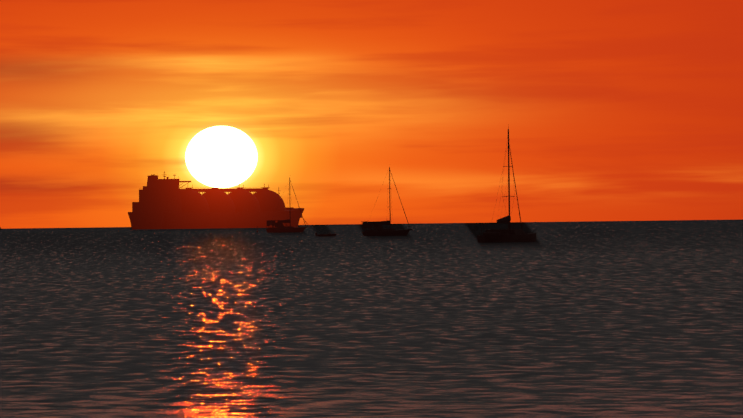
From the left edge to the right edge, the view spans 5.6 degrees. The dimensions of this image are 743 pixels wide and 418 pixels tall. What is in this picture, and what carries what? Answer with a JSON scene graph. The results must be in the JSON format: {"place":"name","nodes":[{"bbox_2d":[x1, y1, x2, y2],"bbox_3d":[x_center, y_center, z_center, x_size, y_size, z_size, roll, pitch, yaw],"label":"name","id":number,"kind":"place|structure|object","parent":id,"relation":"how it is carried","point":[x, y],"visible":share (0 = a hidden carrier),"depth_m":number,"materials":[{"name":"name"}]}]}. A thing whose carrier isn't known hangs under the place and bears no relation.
{"place":"outdoors","nodes":[
{"label":"outdoors","id":0,"kind":"place"},
{"bbox_2d":[0,219,742,417],"bbox_3d":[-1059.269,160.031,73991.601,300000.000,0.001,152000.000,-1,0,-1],"label":"sea water","id":1,"kind":"structure","parent":0,"point":[610,319],"depth_m":212.41,"materials":[{"name":"black liquid"}]},
{"bbox_2d":[128,171,309,228],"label":"ship","id":2,"kind":"object","parent":1,"relation":"on","point":[164,203],"visible":1,"depth_m":8038.90,"materials":[{"name":"paint"}]},
{"bbox_2d":[266,178,307,232],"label":"sailboat","id":3,"kind":"object","parent":1,"relation":"on","point":[279,226],"visible":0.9,"depth_m":2792.83,"materials":[{"name":"black"}]},
{"bbox_2d":[314,233,336,236],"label":"dinghy","id":4,"kind":"object","parent":1,"relation":"on","point":[316,235],"visible":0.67,"depth_m":1750.91,"materials":[{"name":"black"}]},
{"bbox_2d":[362,167,417,235],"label":"sloop","id":5,"kind":"object","parent":1,"relation":"on","point":[378,229],"visible":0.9,"depth_m":1720.36,"materials":[{"name":"black"}]},
{"bbox_2d":[477,124,536,242],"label":"sailboat","id":6,"kind":"object","parent":1,"relation":"on","point":[503,235],"visible":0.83,"depth_m":1040.80,"materials":[{"name":"black"}]},
{"bbox_2d":[0,0,742,228],"label":"sky","id":7,"kind":"structure","parent":0,"point":[613,110],"materials":[{"name":"orange"}]}
]}

